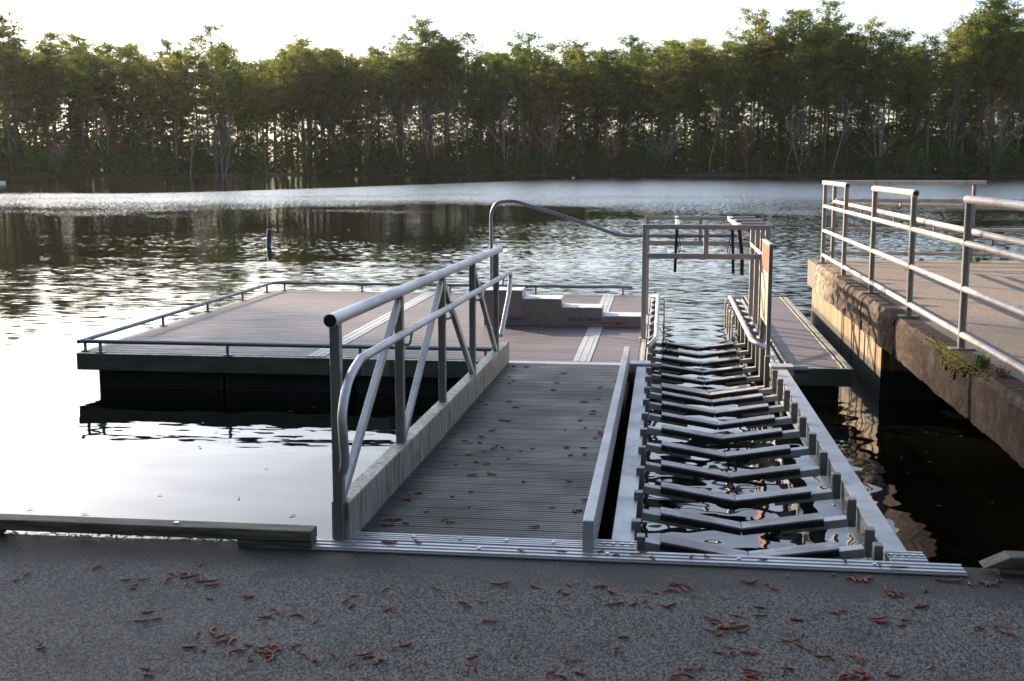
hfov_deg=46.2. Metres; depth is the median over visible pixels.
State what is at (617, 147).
russet shrub
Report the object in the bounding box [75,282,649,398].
floating dock
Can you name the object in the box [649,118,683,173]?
bare tree
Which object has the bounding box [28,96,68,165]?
shoreline shrub
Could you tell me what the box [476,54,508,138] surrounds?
pine tree
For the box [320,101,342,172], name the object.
bare tree
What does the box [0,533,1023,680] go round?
pavement
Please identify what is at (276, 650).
pine catkin
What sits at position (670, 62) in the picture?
pine tree
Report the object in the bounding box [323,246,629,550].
gangway
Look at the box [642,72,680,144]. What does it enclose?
pine tree
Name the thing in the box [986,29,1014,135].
pine tree
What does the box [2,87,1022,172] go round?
undergrowth
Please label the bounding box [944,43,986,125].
pine tree
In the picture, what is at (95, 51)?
pine tree
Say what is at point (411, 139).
shoreline shrub
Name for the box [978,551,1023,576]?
timber curb
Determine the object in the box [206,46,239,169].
pine tree
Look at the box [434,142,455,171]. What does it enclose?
shoreline shrub
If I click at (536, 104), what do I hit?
pine tree
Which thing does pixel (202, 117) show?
pine tree
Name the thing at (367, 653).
pine catkin
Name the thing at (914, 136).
shoreline shrub
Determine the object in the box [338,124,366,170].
shoreline shrub
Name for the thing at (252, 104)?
pine tree
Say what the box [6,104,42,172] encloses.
shoreline shrub
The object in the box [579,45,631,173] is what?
pine tree
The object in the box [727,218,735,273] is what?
hanging strap
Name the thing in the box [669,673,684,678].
pine catkin
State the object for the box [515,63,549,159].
pine tree
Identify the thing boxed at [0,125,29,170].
shoreline shrub
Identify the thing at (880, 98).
pine tree
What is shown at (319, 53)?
pine tree
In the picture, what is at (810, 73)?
pine tree
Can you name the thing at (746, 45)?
pine tree
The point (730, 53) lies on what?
pine tree
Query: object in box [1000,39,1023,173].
pine tree
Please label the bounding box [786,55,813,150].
pine tree
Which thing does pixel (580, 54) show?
pine tree
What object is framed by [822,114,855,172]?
shoreline shrub
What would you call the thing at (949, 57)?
pine tree
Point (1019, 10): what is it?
pine tree
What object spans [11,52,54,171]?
pine tree
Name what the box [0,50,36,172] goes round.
pine tree
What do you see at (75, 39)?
pine tree
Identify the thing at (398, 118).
pine tree
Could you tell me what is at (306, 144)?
shoreline shrub
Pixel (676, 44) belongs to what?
pine tree
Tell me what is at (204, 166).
shoreline shrub
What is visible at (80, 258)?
water
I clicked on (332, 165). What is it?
shoreline shrub
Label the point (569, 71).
pine tree
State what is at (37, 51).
pine tree
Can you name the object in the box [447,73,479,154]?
pine tree
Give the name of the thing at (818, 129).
shoreline shrub
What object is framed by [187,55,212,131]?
pine tree
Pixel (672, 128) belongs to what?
shoreline shrub
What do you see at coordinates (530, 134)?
shoreline shrub
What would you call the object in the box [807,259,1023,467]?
concrete pier
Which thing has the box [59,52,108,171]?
pine tree
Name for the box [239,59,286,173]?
pine tree
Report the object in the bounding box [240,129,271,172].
shoreline shrub
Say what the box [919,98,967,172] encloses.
shoreline shrub
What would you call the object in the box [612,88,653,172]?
shoreline shrub
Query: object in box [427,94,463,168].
shoreline shrub
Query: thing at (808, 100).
pine tree
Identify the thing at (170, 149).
russet shrub
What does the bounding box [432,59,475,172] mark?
bare tree
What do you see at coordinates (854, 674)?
pine catkin
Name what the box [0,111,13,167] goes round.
shoreline shrub
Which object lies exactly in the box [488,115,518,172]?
shoreline shrub
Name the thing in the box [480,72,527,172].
bare tree
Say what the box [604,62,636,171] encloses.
pine tree
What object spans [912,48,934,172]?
pine tree
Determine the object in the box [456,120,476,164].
shoreline shrub
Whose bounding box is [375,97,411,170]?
shoreline shrub
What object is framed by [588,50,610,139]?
pine tree
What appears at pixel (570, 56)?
pine tree
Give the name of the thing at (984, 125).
bare tree
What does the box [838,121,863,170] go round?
shoreline shrub
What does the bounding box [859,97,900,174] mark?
bare tree
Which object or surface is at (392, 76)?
pine tree
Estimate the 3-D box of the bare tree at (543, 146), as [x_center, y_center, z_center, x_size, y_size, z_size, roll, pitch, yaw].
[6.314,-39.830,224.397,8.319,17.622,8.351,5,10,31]
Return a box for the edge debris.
[1,531,235,543]
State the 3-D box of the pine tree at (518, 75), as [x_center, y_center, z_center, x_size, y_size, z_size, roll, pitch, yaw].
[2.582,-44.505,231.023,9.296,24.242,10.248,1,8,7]
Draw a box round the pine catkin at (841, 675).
[837,673,848,679]
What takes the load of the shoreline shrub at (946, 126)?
on the bank
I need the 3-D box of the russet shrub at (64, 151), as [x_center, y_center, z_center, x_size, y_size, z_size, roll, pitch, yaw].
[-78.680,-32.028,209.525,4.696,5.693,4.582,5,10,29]
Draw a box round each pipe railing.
[816,181,1023,373]
[822,180,1023,261]
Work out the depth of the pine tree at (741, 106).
234.52 m
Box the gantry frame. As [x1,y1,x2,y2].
[639,216,770,340]
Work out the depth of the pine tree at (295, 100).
252.27 m
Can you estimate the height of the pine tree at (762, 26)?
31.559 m
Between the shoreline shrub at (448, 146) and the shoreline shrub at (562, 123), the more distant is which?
the shoreline shrub at (562, 123)
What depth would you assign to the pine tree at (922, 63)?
217.78 m
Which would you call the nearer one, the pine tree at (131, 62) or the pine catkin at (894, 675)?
the pine catkin at (894, 675)
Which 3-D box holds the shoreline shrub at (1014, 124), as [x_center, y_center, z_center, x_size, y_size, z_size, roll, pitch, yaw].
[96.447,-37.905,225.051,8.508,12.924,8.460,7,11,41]
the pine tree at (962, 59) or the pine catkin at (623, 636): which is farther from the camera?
the pine tree at (962, 59)
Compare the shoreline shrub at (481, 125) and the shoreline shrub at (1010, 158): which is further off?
the shoreline shrub at (481, 125)
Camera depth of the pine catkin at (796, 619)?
4.67 m
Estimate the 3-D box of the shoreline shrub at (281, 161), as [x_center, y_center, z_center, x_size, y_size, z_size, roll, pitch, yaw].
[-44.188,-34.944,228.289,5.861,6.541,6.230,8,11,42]
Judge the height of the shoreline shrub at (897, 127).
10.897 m
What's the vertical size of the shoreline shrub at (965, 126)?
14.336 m
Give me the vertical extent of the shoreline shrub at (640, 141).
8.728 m
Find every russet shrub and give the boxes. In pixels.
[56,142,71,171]
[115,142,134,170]
[144,132,172,170]
[155,135,178,170]
[156,134,185,171]
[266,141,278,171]
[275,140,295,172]
[408,136,432,159]
[434,137,459,169]
[602,135,625,171]
[728,141,752,172]
[738,147,754,171]
[855,138,878,172]
[876,132,906,172]
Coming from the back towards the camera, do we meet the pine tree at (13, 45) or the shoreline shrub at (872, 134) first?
the shoreline shrub at (872, 134)
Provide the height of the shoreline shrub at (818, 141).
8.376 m
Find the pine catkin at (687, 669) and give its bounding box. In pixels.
[677,667,696,670]
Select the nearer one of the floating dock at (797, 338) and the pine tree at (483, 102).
the floating dock at (797, 338)
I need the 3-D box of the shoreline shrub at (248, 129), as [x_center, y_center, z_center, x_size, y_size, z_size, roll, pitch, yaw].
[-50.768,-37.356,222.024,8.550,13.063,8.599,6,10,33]
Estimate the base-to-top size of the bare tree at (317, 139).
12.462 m
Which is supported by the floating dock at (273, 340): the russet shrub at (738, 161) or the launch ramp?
the launch ramp
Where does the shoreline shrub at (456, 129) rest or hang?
on the bank
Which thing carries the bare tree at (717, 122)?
on the bank
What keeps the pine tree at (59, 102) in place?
on the bank
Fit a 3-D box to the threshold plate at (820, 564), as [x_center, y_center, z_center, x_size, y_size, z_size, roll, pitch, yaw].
[0.517,0.970,5.407,2.930,0.022,0.135,1,8,7]
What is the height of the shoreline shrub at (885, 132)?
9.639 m
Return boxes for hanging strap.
[673,218,680,271]
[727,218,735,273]
[736,221,743,274]
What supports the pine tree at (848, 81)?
on the bank
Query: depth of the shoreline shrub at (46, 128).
207.68 m
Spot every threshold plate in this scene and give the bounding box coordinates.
[311,539,967,576]
[351,532,581,548]
[594,539,637,550]
[885,550,928,562]
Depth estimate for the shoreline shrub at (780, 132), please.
226.24 m
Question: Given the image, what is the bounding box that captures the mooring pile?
[266,229,271,246]
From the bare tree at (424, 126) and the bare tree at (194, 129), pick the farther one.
the bare tree at (424, 126)
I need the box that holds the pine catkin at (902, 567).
[890,566,908,568]
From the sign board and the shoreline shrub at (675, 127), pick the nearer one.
the sign board
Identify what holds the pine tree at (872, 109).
on the bank
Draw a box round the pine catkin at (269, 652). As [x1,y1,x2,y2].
[257,651,271,653]
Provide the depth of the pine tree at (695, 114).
249.04 m
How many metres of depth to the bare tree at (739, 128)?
226.19 m
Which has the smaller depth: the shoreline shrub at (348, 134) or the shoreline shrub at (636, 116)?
the shoreline shrub at (636, 116)
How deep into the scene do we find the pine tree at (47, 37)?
205.80 m
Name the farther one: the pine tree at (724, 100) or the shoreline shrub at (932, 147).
the pine tree at (724, 100)
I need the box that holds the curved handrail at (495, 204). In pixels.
[490,199,736,286]
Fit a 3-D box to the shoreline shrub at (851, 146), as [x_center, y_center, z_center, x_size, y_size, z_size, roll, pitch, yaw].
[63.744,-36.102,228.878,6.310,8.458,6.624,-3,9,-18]
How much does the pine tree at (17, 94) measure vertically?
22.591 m
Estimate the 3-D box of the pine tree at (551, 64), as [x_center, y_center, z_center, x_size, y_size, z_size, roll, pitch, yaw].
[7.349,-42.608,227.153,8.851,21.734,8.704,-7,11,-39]
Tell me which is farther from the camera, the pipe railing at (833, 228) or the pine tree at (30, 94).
the pine tree at (30, 94)
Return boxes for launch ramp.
[612,361,906,560]
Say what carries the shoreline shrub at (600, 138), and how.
on the bank
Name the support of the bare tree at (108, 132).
on the bank
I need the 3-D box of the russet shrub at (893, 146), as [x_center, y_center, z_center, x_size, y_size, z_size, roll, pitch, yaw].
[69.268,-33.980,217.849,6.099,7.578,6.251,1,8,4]
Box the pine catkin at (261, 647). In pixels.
[255,645,266,648]
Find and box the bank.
[0,165,1021,177]
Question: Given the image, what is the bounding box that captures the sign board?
[758,239,773,374]
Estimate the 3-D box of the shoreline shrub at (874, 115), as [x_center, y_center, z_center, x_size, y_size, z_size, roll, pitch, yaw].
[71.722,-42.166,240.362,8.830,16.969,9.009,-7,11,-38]
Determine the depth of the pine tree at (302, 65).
228.60 m
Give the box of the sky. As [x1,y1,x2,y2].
[0,0,1023,163]
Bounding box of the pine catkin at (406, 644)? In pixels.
[398,641,410,646]
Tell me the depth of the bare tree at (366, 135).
231.14 m
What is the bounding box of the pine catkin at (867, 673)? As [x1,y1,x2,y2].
[859,668,869,678]
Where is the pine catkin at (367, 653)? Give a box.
[355,650,374,655]
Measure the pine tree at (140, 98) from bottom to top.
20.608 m
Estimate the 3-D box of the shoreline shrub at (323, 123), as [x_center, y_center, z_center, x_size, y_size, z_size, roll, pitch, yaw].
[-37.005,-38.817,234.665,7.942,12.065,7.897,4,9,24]
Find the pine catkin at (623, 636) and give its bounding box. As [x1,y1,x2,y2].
[617,635,629,637]
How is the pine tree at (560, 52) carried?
on the bank
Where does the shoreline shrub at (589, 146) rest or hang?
on the bank
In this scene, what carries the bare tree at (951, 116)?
on the bank
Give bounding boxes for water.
[0,176,1023,567]
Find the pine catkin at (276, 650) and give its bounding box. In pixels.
[272,648,283,654]
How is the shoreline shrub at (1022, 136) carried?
on the bank
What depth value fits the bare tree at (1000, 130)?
212.29 m
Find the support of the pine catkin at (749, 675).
on the pavement
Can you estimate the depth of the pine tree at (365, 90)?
245.82 m
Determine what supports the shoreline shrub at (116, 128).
on the bank
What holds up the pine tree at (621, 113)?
on the bank
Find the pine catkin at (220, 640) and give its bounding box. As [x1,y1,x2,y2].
[213,639,228,642]
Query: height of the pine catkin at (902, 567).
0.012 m
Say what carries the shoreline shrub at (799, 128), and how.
on the bank
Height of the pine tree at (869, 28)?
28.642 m
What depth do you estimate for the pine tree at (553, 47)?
233.41 m
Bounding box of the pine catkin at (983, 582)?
[977,581,990,586]
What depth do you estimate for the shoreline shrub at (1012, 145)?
224.97 m
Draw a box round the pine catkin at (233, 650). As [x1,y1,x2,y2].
[226,648,242,654]
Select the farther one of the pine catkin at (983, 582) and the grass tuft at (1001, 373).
the grass tuft at (1001, 373)
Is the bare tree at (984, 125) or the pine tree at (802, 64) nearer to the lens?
the bare tree at (984, 125)
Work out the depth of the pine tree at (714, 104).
235.07 m
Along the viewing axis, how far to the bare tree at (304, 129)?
231.50 m
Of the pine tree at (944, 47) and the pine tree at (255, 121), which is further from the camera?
the pine tree at (944, 47)
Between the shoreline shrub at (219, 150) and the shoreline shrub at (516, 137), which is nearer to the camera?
the shoreline shrub at (219, 150)
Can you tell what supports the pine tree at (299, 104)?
on the bank
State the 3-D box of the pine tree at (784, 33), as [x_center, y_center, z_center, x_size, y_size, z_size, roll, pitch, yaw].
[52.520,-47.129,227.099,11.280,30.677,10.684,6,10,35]
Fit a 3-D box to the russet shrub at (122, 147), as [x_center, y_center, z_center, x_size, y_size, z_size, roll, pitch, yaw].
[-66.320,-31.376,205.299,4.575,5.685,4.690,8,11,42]
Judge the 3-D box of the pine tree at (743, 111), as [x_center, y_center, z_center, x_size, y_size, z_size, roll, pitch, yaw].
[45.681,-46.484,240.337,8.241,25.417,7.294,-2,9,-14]
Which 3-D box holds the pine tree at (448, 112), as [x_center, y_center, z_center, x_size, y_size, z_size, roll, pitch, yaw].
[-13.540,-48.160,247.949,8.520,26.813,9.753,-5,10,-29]
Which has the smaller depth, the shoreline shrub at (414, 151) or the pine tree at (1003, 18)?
the pine tree at (1003, 18)
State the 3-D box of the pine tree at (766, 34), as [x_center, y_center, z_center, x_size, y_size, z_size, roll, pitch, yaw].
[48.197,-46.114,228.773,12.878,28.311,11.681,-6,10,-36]
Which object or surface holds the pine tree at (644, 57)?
on the bank
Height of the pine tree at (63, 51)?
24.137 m
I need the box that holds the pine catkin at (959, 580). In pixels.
[948,578,961,581]
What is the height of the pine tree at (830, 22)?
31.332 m
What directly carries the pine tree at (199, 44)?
on the bank
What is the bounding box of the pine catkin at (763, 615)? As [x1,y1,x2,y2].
[754,614,768,616]
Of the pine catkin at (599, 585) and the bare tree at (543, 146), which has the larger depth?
the bare tree at (543, 146)
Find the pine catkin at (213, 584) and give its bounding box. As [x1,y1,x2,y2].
[202,583,220,585]
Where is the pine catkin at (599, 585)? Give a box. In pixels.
[592,584,608,587]
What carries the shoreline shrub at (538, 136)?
on the bank
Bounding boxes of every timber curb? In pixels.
[0,514,316,550]
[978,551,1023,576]
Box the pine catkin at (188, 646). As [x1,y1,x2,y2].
[181,645,196,647]
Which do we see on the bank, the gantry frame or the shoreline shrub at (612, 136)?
the shoreline shrub at (612, 136)
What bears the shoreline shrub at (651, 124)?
on the bank
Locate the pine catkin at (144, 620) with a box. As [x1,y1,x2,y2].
[133,619,149,621]
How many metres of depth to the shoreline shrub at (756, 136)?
245.34 m
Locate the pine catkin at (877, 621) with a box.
[873,620,890,622]
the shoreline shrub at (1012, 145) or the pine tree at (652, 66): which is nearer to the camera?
the shoreline shrub at (1012, 145)
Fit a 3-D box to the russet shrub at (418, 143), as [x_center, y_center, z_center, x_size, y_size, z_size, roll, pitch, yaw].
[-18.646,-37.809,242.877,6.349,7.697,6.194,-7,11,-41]
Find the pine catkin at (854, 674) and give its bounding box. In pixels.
[847,671,860,677]
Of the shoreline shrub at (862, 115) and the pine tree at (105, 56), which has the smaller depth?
the shoreline shrub at (862, 115)
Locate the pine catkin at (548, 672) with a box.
[544,670,555,677]
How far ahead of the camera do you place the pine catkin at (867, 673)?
4.17 m
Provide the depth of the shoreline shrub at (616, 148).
225.79 m
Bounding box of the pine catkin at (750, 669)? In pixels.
[741,668,758,672]
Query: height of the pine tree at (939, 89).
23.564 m
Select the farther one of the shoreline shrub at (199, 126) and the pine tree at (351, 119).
the pine tree at (351, 119)
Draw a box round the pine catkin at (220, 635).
[213,633,229,637]
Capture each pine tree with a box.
[0,6,35,175]
[0,23,19,173]
[0,37,31,172]
[0,49,31,169]
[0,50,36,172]
[7,46,36,149]
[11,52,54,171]
[16,55,63,172]
[18,65,53,168]
[21,29,68,172]
[21,43,66,132]
[29,45,75,164]
[51,32,88,170]
[57,43,96,102]
[58,34,107,173]
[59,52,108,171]
[60,45,96,172]
[66,40,120,142]
[67,54,119,174]
[83,41,135,171]
[92,47,125,100]
[95,68,123,172]
[96,43,162,172]
[101,43,148,166]
[109,47,160,171]
[110,40,150,121]
[112,68,152,132]
[123,58,162,167]
[125,63,171,173]
[142,54,207,174]
[143,49,178,171]
[151,37,197,164]
[161,49,202,172]
[166,34,220,172]
[166,69,189,164]
[167,48,199,170]
[180,23,239,176]
[186,80,211,161]
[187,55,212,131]
[195,41,256,169]
[199,45,251,173]
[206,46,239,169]
[218,70,260,172]
[223,60,260,154]
[227,80,270,172]
[227,81,261,172]
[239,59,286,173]
[247,67,264,147]
[248,75,279,168]
[252,57,285,171]
[252,77,294,171]
[264,49,305,140]
[266,45,303,168]
[266,50,305,171]
[274,32,329,171]
[284,43,305,170]
[284,52,324,169]
[286,47,328,173]
[287,68,334,169]
[288,46,326,171]
[297,46,330,171]
[299,46,341,169]
[308,46,358,164]
[315,55,363,154]
[321,61,361,171]
[329,54,380,170]
[329,70,372,171]
[334,50,366,112]
[344,54,387,172]
[355,42,395,163]
[358,55,381,171]
[360,61,391,171]
[364,50,389,105]
[376,56,416,170]
[381,32,413,124]
[381,46,409,65]
[381,56,421,161]
[382,59,405,169]
[395,26,440,158]
[396,12,451,170]
[399,48,424,156]
[401,28,446,170]
[404,44,452,170]
[419,32,472,170]
[427,44,463,171]
[433,41,463,171]
[433,42,461,129]
[439,30,492,165]
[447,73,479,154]
[448,62,482,134]
[460,69,501,150]
[463,51,497,168]
[468,58,501,168]
[471,52,523,146]
[472,58,512,172]
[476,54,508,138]
[481,51,516,169]
[497,41,533,171]
[500,28,557,172]
[503,45,549,171]
[503,47,536,134]
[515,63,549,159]
[524,64,571,173]
[530,58,575,172]
[536,38,586,144]
[545,63,573,171]
[555,37,597,171]
[555,48,572,124]
[562,51,588,118]
[565,47,600,172]
[567,67,592,146]
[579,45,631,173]
[580,63,617,170]
[585,59,629,171]
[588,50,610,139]
[590,59,611,168]
[593,50,615,143]
[603,61,642,164]
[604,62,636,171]
[607,33,655,157]
[614,40,662,158]
[633,67,668,171]
[635,46,656,169]
[640,46,688,165]
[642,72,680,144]
[643,45,662,135]
[645,39,689,169]
[650,39,683,170]
[651,38,716,171]
[651,39,697,171]
[667,47,708,171]
[673,41,722,166]
[681,36,717,129]
[681,52,722,172]
[683,70,712,171]
[693,50,725,171]
[702,47,725,150]
[704,41,758,172]
[704,81,739,170]
[709,38,753,167]
[710,58,740,153]
[718,73,756,171]
[722,3,787,172]
[724,56,752,171]
[731,23,797,172]
[731,37,770,172]
[734,42,776,172]
[741,34,778,154]
[746,79,768,121]
[759,51,777,154]
[762,24,799,171]
[762,66,798,172]
[764,8,812,172]
[772,7,820,172]
[781,31,833,172]
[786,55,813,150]
[794,27,830,166]
[795,25,855,172]
[796,34,847,172]
[797,0,856,140]
[800,21,833,127]
[813,13,848,93]
[816,49,876,172]
[821,21,867,172]
[829,32,871,171]
[830,37,873,111]
[836,15,905,163]
[837,77,856,130]
[850,33,883,170]
[851,69,886,123]
[854,27,920,169]
[865,55,896,171]
[867,26,929,172]
[874,44,906,162]
[886,52,904,171]
[887,46,928,115]
[887,60,935,164]
[892,55,941,171]
[893,71,931,169]
[894,80,931,165]
[902,31,957,174]
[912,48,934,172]
[927,50,973,172]
[931,27,962,126]
[931,52,953,167]
[932,21,982,172]
[939,13,995,170]
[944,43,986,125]
[946,24,980,112]
[955,0,1023,172]
[956,9,1020,173]
[964,50,1005,155]
[967,0,1023,172]
[971,12,1004,170]
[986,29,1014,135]
[988,5,1023,155]
[988,66,1023,132]
[995,16,1023,144]
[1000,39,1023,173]
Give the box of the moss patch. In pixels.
[920,331,995,380]
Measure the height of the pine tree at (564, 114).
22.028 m
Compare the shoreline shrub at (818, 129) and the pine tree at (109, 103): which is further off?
the shoreline shrub at (818, 129)
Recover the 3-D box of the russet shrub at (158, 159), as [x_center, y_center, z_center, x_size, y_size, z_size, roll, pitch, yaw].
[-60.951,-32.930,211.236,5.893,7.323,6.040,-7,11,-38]
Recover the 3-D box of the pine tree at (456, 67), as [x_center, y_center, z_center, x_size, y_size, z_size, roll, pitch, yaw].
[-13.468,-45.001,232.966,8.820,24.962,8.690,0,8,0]
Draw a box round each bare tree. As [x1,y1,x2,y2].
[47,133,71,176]
[89,99,123,174]
[128,121,146,173]
[175,82,216,176]
[202,102,242,176]
[281,82,319,172]
[307,112,329,174]
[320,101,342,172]
[346,103,385,172]
[371,55,415,173]
[398,77,432,171]
[414,91,451,172]
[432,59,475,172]
[447,98,470,172]
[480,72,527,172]
[505,76,535,172]
[513,119,537,172]
[529,86,571,173]
[536,101,572,167]
[569,126,580,170]
[596,117,620,173]
[642,126,670,173]
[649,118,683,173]
[706,78,739,172]
[728,100,761,172]
[777,86,816,171]
[785,98,815,173]
[831,75,865,174]
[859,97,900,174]
[905,80,941,173]
[923,65,985,168]
[935,94,953,172]
[967,80,1018,173]
[969,78,1001,172]
[978,99,1020,174]
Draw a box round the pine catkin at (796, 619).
[790,618,804,620]
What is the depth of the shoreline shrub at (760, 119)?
233.61 m
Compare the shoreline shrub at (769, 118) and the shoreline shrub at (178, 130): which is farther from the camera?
the shoreline shrub at (769, 118)
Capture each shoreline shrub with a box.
[0,93,31,170]
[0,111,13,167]
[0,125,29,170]
[0,134,18,171]
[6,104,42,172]
[13,90,55,166]
[27,92,70,172]
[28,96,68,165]
[46,102,85,171]
[57,93,96,170]
[59,112,86,171]
[63,127,97,171]
[68,80,115,169]
[82,83,129,172]
[89,130,123,173]
[99,108,127,172]
[105,129,133,171]
[109,109,150,171]
[124,97,173,171]
[143,97,179,162]
[148,96,197,166]
[177,98,212,167]
[177,107,206,167]
[178,139,206,174]
[185,143,208,171]
[189,146,217,176]
[199,114,233,170]
[203,103,236,172]
[210,137,235,169]
[212,107,254,171]
[217,106,260,170]
[226,129,261,171]
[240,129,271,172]
[250,137,270,170]
[266,139,296,173]
[267,91,306,167]
[275,108,306,170]
[276,137,304,171]
[298,133,318,168]
[298,154,329,174]
[305,112,340,171]
[308,144,332,171]
[311,112,348,168]
[319,137,339,170]
[321,150,343,174]
[323,110,360,164]
[331,152,367,175]
[336,120,363,172]
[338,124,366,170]
[351,118,385,167]
[355,106,381,163]
[356,149,373,172]
[370,111,407,168]
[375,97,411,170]
[377,147,412,171]
[381,109,408,166]
[404,113,428,169]
[407,141,428,169]
[410,117,440,168]
[419,105,442,146]
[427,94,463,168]
[432,136,444,171]
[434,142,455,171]
[440,131,464,169]
[443,117,465,160]
[448,138,476,170]
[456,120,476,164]
[457,87,498,171]
[461,133,488,170]
[463,107,502,170]
[471,96,504,159]
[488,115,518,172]
[489,148,509,172]
[492,86,532,162]
[502,109,530,166]
[505,137,522,169]
[507,91,545,166]
[517,113,545,171]
[527,101,563,167]
[531,131,559,169]
[547,115,570,164]
[556,118,588,170]
[557,84,602,170]
[565,136,589,170]
[574,132,598,171]
[579,115,610,170]
[584,95,616,151]
[601,137,624,172]
[609,129,628,157]
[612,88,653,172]
[614,106,643,167]
[618,105,655,170]
[623,149,664,175]
[632,131,650,169]
[634,97,673,172]
[644,132,672,168]
[644,141,668,172]
[649,113,677,164]
[657,98,692,167]
[678,96,712,172]
[690,118,715,169]
[695,127,724,171]
[703,114,731,171]
[711,102,748,172]
[721,132,747,171]
[729,132,749,168]
[738,118,752,164]
[740,109,772,168]
[744,126,765,163]
[747,129,781,171]
[755,94,792,170]
[759,120,791,170]
[767,102,813,172]
[776,92,816,165]
[778,99,813,166]
[796,102,840,168]
[810,94,843,164]
[811,133,838,170]
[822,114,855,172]
[826,132,857,170]
[832,132,858,169]
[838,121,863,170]
[840,108,879,172]
[842,101,877,172]
[854,91,891,134]
[857,129,886,170]
[871,124,897,167]
[877,145,901,173]
[883,117,919,171]
[887,149,935,176]
[888,126,924,167]
[896,126,933,172]
[903,104,950,171]
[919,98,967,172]
[921,132,947,172]
[925,147,970,175]
[928,137,951,171]
[930,92,966,167]
[942,99,977,165]
[944,101,981,166]
[947,105,987,172]
[966,124,986,167]
[975,123,1012,168]
[976,141,1010,176]
[992,109,1020,168]
[995,88,1023,146]
[998,148,1023,175]
[1000,146,1020,172]
[1004,130,1023,169]
[1005,113,1023,164]
[1006,153,1023,176]
[1014,112,1023,166]
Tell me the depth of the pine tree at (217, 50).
201.34 m
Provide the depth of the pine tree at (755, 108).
252.32 m
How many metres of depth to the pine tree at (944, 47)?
249.81 m
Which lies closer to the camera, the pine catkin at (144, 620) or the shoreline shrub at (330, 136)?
the pine catkin at (144, 620)
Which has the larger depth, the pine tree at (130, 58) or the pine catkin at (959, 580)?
the pine tree at (130, 58)
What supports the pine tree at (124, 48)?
on the bank
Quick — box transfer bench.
[484,287,640,327]
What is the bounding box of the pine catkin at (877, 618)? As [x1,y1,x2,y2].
[869,616,887,619]
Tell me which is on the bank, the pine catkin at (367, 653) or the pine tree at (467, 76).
the pine tree at (467, 76)
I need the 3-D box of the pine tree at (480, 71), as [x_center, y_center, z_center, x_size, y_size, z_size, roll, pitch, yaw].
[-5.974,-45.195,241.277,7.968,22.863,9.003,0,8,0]
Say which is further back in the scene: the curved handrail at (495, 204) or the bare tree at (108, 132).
the bare tree at (108, 132)
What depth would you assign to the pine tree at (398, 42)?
239.46 m
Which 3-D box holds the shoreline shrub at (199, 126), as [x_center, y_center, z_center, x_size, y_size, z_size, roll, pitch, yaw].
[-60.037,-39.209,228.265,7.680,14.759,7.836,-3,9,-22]
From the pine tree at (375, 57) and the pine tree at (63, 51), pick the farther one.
the pine tree at (375, 57)
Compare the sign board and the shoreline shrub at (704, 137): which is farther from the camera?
the shoreline shrub at (704, 137)
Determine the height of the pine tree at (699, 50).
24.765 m
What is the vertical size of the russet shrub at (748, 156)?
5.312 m
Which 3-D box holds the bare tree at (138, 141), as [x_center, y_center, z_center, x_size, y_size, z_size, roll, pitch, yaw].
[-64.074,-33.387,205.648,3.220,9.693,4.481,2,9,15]
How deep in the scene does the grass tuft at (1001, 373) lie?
7.52 m
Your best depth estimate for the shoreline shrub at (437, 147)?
252.07 m
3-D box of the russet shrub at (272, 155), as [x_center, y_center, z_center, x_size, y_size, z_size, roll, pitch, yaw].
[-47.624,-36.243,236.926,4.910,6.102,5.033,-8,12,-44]
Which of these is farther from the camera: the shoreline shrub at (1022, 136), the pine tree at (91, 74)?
the shoreline shrub at (1022, 136)
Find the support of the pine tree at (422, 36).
on the bank
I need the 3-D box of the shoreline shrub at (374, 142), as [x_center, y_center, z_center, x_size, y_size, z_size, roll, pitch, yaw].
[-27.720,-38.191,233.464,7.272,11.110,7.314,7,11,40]
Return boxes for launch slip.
[641,294,780,392]
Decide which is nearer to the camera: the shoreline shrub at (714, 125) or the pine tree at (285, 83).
the shoreline shrub at (714, 125)
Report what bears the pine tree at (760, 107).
on the bank
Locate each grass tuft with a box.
[968,352,992,367]
[985,364,1014,376]
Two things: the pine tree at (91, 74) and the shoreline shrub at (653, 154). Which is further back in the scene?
the shoreline shrub at (653, 154)
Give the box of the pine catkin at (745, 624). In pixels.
[731,622,747,626]
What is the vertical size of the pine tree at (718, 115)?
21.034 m
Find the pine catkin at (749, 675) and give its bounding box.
[744,674,756,676]
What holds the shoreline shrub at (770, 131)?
on the bank
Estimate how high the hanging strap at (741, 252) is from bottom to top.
0.600 m
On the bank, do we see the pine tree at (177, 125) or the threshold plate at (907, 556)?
the pine tree at (177, 125)
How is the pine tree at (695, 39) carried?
on the bank
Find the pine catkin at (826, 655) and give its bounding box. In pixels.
[813,654,830,656]
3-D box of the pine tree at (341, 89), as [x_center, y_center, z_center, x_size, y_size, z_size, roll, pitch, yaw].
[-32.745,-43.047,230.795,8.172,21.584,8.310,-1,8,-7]
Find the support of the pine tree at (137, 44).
on the bank
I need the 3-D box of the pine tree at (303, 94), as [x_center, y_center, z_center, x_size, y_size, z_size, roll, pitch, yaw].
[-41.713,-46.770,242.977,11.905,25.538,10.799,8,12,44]
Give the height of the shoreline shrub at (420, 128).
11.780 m
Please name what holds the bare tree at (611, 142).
on the bank
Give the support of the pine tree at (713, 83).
on the bank
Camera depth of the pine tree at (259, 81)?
233.75 m
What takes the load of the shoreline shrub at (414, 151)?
on the bank
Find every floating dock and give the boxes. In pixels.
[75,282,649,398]
[736,296,852,404]
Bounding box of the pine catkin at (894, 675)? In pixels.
[887,673,901,676]

